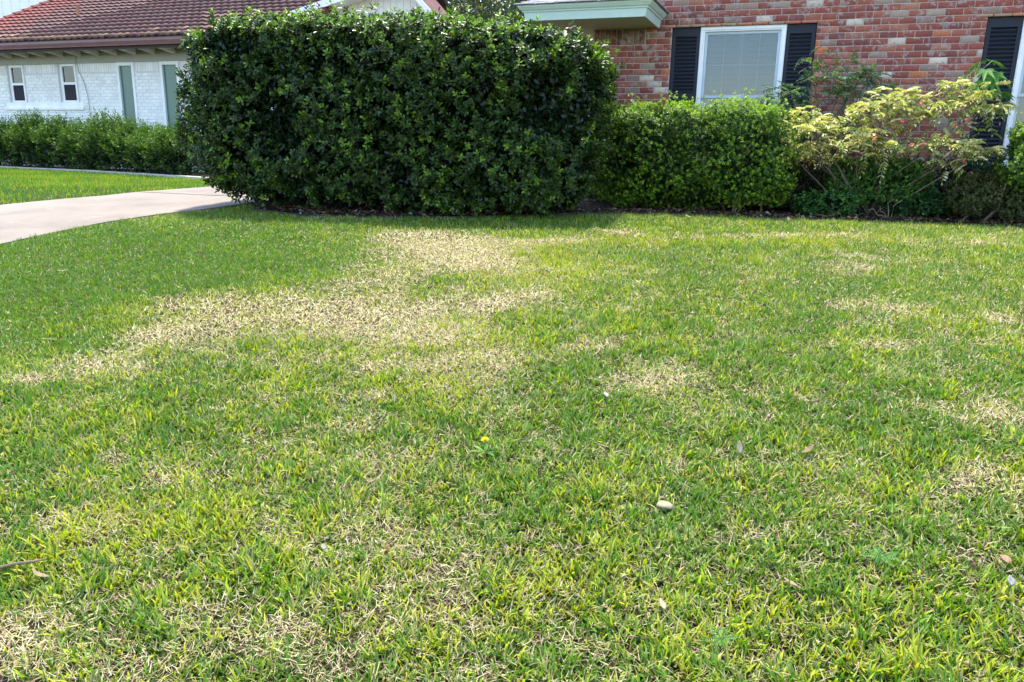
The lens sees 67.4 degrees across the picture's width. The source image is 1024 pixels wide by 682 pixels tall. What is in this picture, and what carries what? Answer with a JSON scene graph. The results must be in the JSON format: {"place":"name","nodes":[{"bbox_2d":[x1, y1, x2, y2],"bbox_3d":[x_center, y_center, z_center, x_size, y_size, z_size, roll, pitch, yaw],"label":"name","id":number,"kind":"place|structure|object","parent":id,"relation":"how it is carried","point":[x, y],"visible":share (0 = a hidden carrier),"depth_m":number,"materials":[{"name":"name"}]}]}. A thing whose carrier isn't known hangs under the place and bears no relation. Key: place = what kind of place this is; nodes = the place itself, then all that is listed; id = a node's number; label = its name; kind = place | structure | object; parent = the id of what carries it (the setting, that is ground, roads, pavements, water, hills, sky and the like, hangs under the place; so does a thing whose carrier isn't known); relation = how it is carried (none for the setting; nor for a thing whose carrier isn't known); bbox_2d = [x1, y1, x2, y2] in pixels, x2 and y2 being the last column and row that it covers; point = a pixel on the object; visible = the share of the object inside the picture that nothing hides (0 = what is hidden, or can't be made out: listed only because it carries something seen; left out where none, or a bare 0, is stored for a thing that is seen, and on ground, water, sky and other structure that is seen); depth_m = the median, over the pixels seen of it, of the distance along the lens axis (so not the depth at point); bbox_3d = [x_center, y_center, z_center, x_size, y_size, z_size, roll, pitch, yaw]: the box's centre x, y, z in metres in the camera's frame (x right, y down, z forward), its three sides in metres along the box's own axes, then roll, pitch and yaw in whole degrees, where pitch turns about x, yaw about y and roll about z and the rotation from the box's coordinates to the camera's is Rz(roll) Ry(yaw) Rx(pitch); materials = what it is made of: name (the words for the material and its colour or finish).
{"place":"outdoors","nodes":[
{"label":"outdoors","id":0,"kind":"place"},
{"bbox_2d":[0,186,267,244],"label":"driveway","id":1,"kind":"structure","parent":0,"point":[23,220],"depth_m":9.59,"materials":[{"name":"concrete"}]},
{"bbox_2d":[0,166,1023,681],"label":"ground","id":2,"kind":"structure","parent":0,"point":[440,570],"depth_m":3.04,"materials":[{"name":"plant"}]},
{"bbox_2d":[0,558,45,568],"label":"twig","id":3,"kind":"object","parent":2,"relation":"on","point":[17,563],"visible":1,"depth_m":2.63,"materials":[{"name":"beige wood"}]},
{"bbox_2d":[32,568,48,577],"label":"fallen leaf","id":4,"kind":"object","parent":2,"relation":"on","point":[37,573],"visible":1,"depth_m":2.59,"materials":[{"name":"plant"}]},
{"bbox_2d":[0,165,209,176],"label":"planting bed","id":5,"kind":"object","parent":2,"relation":"on","point":[196,174],"visible":0.11,"depth_m":18.79,"materials":[{"name":"brown soil"}]},
{"bbox_2d":[0,114,37,166],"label":"feathery green shrub","id":6,"kind":"object","parent":5,"relation":"on","point":[5,141],"visible":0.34,"depth_m":19.95,"materials":[{"name":"green plant"}]},
{"bbox_2d":[1,107,59,167],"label":"feathery green shrub","id":7,"kind":"object","parent":5,"relation":"on","point":[18,136],"visible":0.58,"depth_m":19.37,"materials":[{"name":"green plant"}]},
{"bbox_2d":[29,111,82,168],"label":"feathery green shrub","id":8,"kind":"object","parent":5,"relation":"on","point":[44,132],"visible":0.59,"depth_m":18.95,"materials":[{"name":"green plant"}]},
{"bbox_2d":[51,117,114,169],"bbox_3d":[-10.375,-4.717,18.825,1.762,1.530,1.398,6,15,19],"label":"feathery green shrub","id":9,"kind":"object","parent":5,"relation":"on","point":[79,157],"visible":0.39,"depth_m":18.54,"materials":[{"name":"green plant"}]},
{"bbox_2d":[72,107,131,170],"bbox_3d":[-9.656,-4.778,18.309,1.708,1.582,1.426,6,15,19],"label":"feathery green shrub","id":10,"kind":"object","parent":5,"relation":"on","point":[91,131],"visible":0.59,"depth_m":18.07,"materials":[{"name":"green plant"}]},
{"bbox_2d":[97,114,151,172],"bbox_3d":[-8.869,-4.552,17.863,1.621,1.414,1.450,6,15,19],"label":"feathery green shrub","id":11,"kind":"object","parent":5,"relation":"on","point":[116,143],"visible":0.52,"depth_m":17.68,"materials":[{"name":"green plant"}]},
{"bbox_2d":[122,119,176,173],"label":"feathery green shrub","id":12,"kind":"object","parent":5,"relation":"on","point":[134,144],"visible":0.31,"depth_m":17.20,"materials":[{"name":"green plant"}]},
{"bbox_2d":[138,116,205,175],"bbox_3d":[-7.312,-4.210,16.871,1.608,1.423,1.328,6,15,19],"label":"feathery green shrub","id":13,"kind":"object","parent":5,"relation":"on","point":[166,137],"visible":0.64,"depth_m":16.62,"materials":[{"name":"green plant"}]},
{"bbox_2d":[0,166,216,179],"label":"concrete edging","id":14,"kind":"object","parent":2,"relation":"on","point":[150,174],"visible":0.27,"depth_m":17.87,"materials":[{"name":"grey concrete"}]},
{"bbox_2d":[0,0,449,171],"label":"white house","id":15,"kind":"structure","parent":2,"relation":"on","point":[77,58],"depth_m":19.91,"materials":[{"name":"brick"}]},
{"bbox_2d":[8,65,28,101],"bbox_3d":[-13.522,-7.045,21.075,0.680,0.960,0.080,6,15,19],"label":"window","id":16,"kind":"structure","parent":15,"relation":"in","point":[17,76],"depth_m":21.06,"materials":[{"name":"white paint"}]},
{"bbox_2d":[59,64,80,101],"bbox_3d":[-11.751,-6.854,20.445,0.700,0.960,0.080,6,15,19],"label":"window","id":17,"kind":"structure","parent":15,"relation":"in","point":[68,72],"depth_m":20.43,"materials":[{"name":"white paint"}]},
{"bbox_2d":[469,437,501,455],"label":"dandelion","id":18,"kind":"object","parent":2,"relation":"on","point":[485,439],"visible":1,"depth_m":3.30,"materials":[{"name":"green plant"}]},
{"bbox_2d":[445,0,527,28],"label":"broadleaf tree","id":19,"kind":"object","parent":2,"relation":"on","point":[479,9],"visible":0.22,"depth_m":28.89,"materials":[{"name":"green plant"}]},
{"bbox_2d":[0,206,1023,681],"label":"dead grass","id":20,"kind":"structure","parent":2,"relation":"on","point":[438,244],"depth_m":3.54,"materials":[{"name":"plant"}]},
{"bbox_2d":[493,0,551,34],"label":"broadleaf tree","id":21,"kind":"object","parent":2,"relation":"on","point":[514,7],"visible":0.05,"depth_m":26.07,"materials":[{"name":"green plant"}]},
{"bbox_2d":[252,208,1023,227],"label":"bed edging","id":22,"kind":"object","parent":2,"relation":"on","point":[319,215],"visible":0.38,"depth_m":8.88,"materials":[{"name":"brown soil"}]},
{"bbox_2d":[253,197,1023,224],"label":"planting bed","id":23,"kind":"object","parent":2,"relation":"on","point":[589,204],"visible":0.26,"depth_m":9.46,"materials":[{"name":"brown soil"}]},
{"bbox_2d":[173,0,625,218],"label":"tall hedge","id":24,"kind":"object","parent":23,"relation":"on","point":[451,111],"visible":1,"depth_m":8.64,"materials":[{"name":"green plant"}]},
{"bbox_2d":[587,87,808,210],"bbox_3d":[2.210,-2.358,9.659,2.780,1.538,1.664,6,15,19],"label":"boxwood shrub","id":25,"kind":"object","parent":23,"relation":"on","point":[637,135],"visible":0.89,"depth_m":9.28,"materials":[{"name":"green plant"}]},
{"bbox_2d":[732,185,757,212],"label":"bare twigs","id":26,"kind":"object","parent":23,"relation":"on","point":[733,209],"visible":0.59,"depth_m":9.31,"materials":[{"name":"brown wood"}]},
{"bbox_2d":[585,152,1021,221],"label":"undergrowth","id":27,"kind":"object","parent":23,"relation":"on","point":[937,186],"visible":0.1,"depth_m":9.57,"materials":[{"name":"green plant"}]},
{"bbox_2d":[753,47,902,207],"bbox_3d":[3.869,-2.611,9.669,1.827,2.077,0.834,6,15,19],"label":"feathery shrub","id":28,"kind":"object","parent":23,"relation":"on","point":[852,87],"visible":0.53,"depth_m":9.52,"materials":[{"name":"green plant"}]},
{"bbox_2d":[790,189,865,217],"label":"weed clump","id":29,"kind":"object","parent":23,"relation":"on","point":[820,203],"visible":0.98,"depth_m":9.10,"materials":[{"name":"green plant"}]},
{"bbox_2d":[822,152,935,216],"bbox_3d":[4.397,-1.861,9.268,1.256,0.843,0.644,6,15,19],"label":"boxwood shrub","id":30,"kind":"object","parent":23,"relation":"on","point":[898,182],"visible":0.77,"depth_m":9.10,"materials":[{"name":"green plant"}]},
{"bbox_2d":[868,199,901,218],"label":"bare twigs","id":31,"kind":"object","parent":23,"relation":"on","point":[888,210],"visible":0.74,"depth_m":8.88,"materials":[{"name":"brown wood"}]},
{"bbox_2d":[769,76,1016,215],"bbox_3d":[4.291,-2.195,8.905,2.685,1.660,1.055,6,15,19],"label":"variegated shrub","id":32,"kind":"object","parent":23,"relation":"on","point":[967,144],"visible":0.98,"depth_m":8.77,"materials":[{"name":"yellow plant"}]},
{"bbox_2d":[884,190,952,218],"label":"weed clump","id":33,"kind":"object","parent":23,"relation":"on","point":[930,203],"visible":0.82,"depth_m":9.01,"materials":[{"name":"green plant"}]},
{"bbox_2d":[947,59,1016,216],"bbox_3d":[5.314,-2.283,8.874,0.516,1.844,0.698,-12,19,-42],"label":"lobed leaf sapling","id":34,"kind":"object","parent":23,"relation":"on","point":[991,75],"visible":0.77,"depth_m":8.61,"materials":[{"name":"green plant"}]},
{"bbox_2d":[942,168,1023,222],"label":"boxwood shrub","id":35,"kind":"object","parent":23,"relation":"on","point":[990,196],"visible":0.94,"depth_m":8.62,"materials":[{"name":"green plant"}]},
{"bbox_2d":[993,111,1023,192],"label":"boxwood shrub","id":36,"kind":"object","parent":23,"relation":"on","point":[1014,170],"visible":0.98,"depth_m":8.40,"materials":[{"name":"green plant"}]},
{"bbox_2d":[659,598,665,608],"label":"fallen leaf","id":37,"kind":"object","parent":2,"relation":"on","point":[662,603],"visible":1,"depth_m":2.37,"materials":[{"name":"plant"}]},
{"bbox_2d":[656,500,673,509],"bbox_3d":[0.572,0.614,2.874,0.064,0.026,0.051,6,20,8],"label":"stone","id":38,"kind":"object","parent":2,"relation":"on","point":[664,505],"visible":0.98,"depth_m":2.86,"materials":[{"name":"white stone"}]},
{"bbox_2d":[700,624,741,651],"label":"ferny weed","id":39,"kind":"object","parent":2,"relation":"on","point":[721,638],"visible":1,"depth_m":2.22,"materials":[{"name":"green plant"}]},
{"bbox_2d":[737,440,742,453],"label":"fallen leaf","id":40,"kind":"object","parent":2,"relation":"on","point":[739,447],"visible":1,"depth_m":3.24,"materials":[{"name":"plant"}]},
{"bbox_2d":[513,0,1023,215],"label":"brick house","id":41,"kind":"structure","parent":2,"relation":"on","point":[694,49],"depth_m":10.04,"materials":[{"name":"red brick"}]},
{"bbox_2d":[693,24,786,161],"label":"window","id":42,"kind":"structure","parent":41,"relation":"in","point":[731,58],"depth_m":10.55,"materials":[{"name":"grey glass"}]},
{"bbox_2d":[1002,20,1023,170],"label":"window","id":43,"kind":"structure","parent":41,"relation":"in","point":[1017,87],"depth_m":9.47,"materials":[{"name":"white paint"}]},
{"bbox_2d":[784,578,797,585],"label":"fallen leaf","id":44,"kind":"object","parent":2,"relation":"on","point":[794,583],"visible":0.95,"depth_m":2.44,"materials":[{"name":"plant"}]},
{"bbox_2d":[802,444,813,452],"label":"fallen leaf","id":45,"kind":"object","parent":2,"relation":"on","point":[810,448],"visible":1,"depth_m":3.21,"materials":[{"name":"plant"}]},
{"bbox_2d":[857,546,904,569],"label":"ferny weed","id":46,"kind":"object","parent":2,"relation":"on","point":[882,555],"visible":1,"depth_m":2.56,"materials":[{"name":"green plant"}]},
{"bbox_2d":[1000,555,1011,563],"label":"fallen leaf","id":47,"kind":"object","parent":2,"relation":"on","point":[1005,558],"visible":1,"depth_m":2.51,"materials":[{"name":"plant"}]},
{"bbox_2d":[1008,575,1015,585],"bbox_3d":[1.566,0.751,2.410,0.025,0.034,0.008,5,-25,-4],"label":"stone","id":48,"kind":"object","parent":2,"relation":"on","point":[1011,580],"visible":1,"depth_m":2.41,"materials":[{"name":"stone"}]}
]}

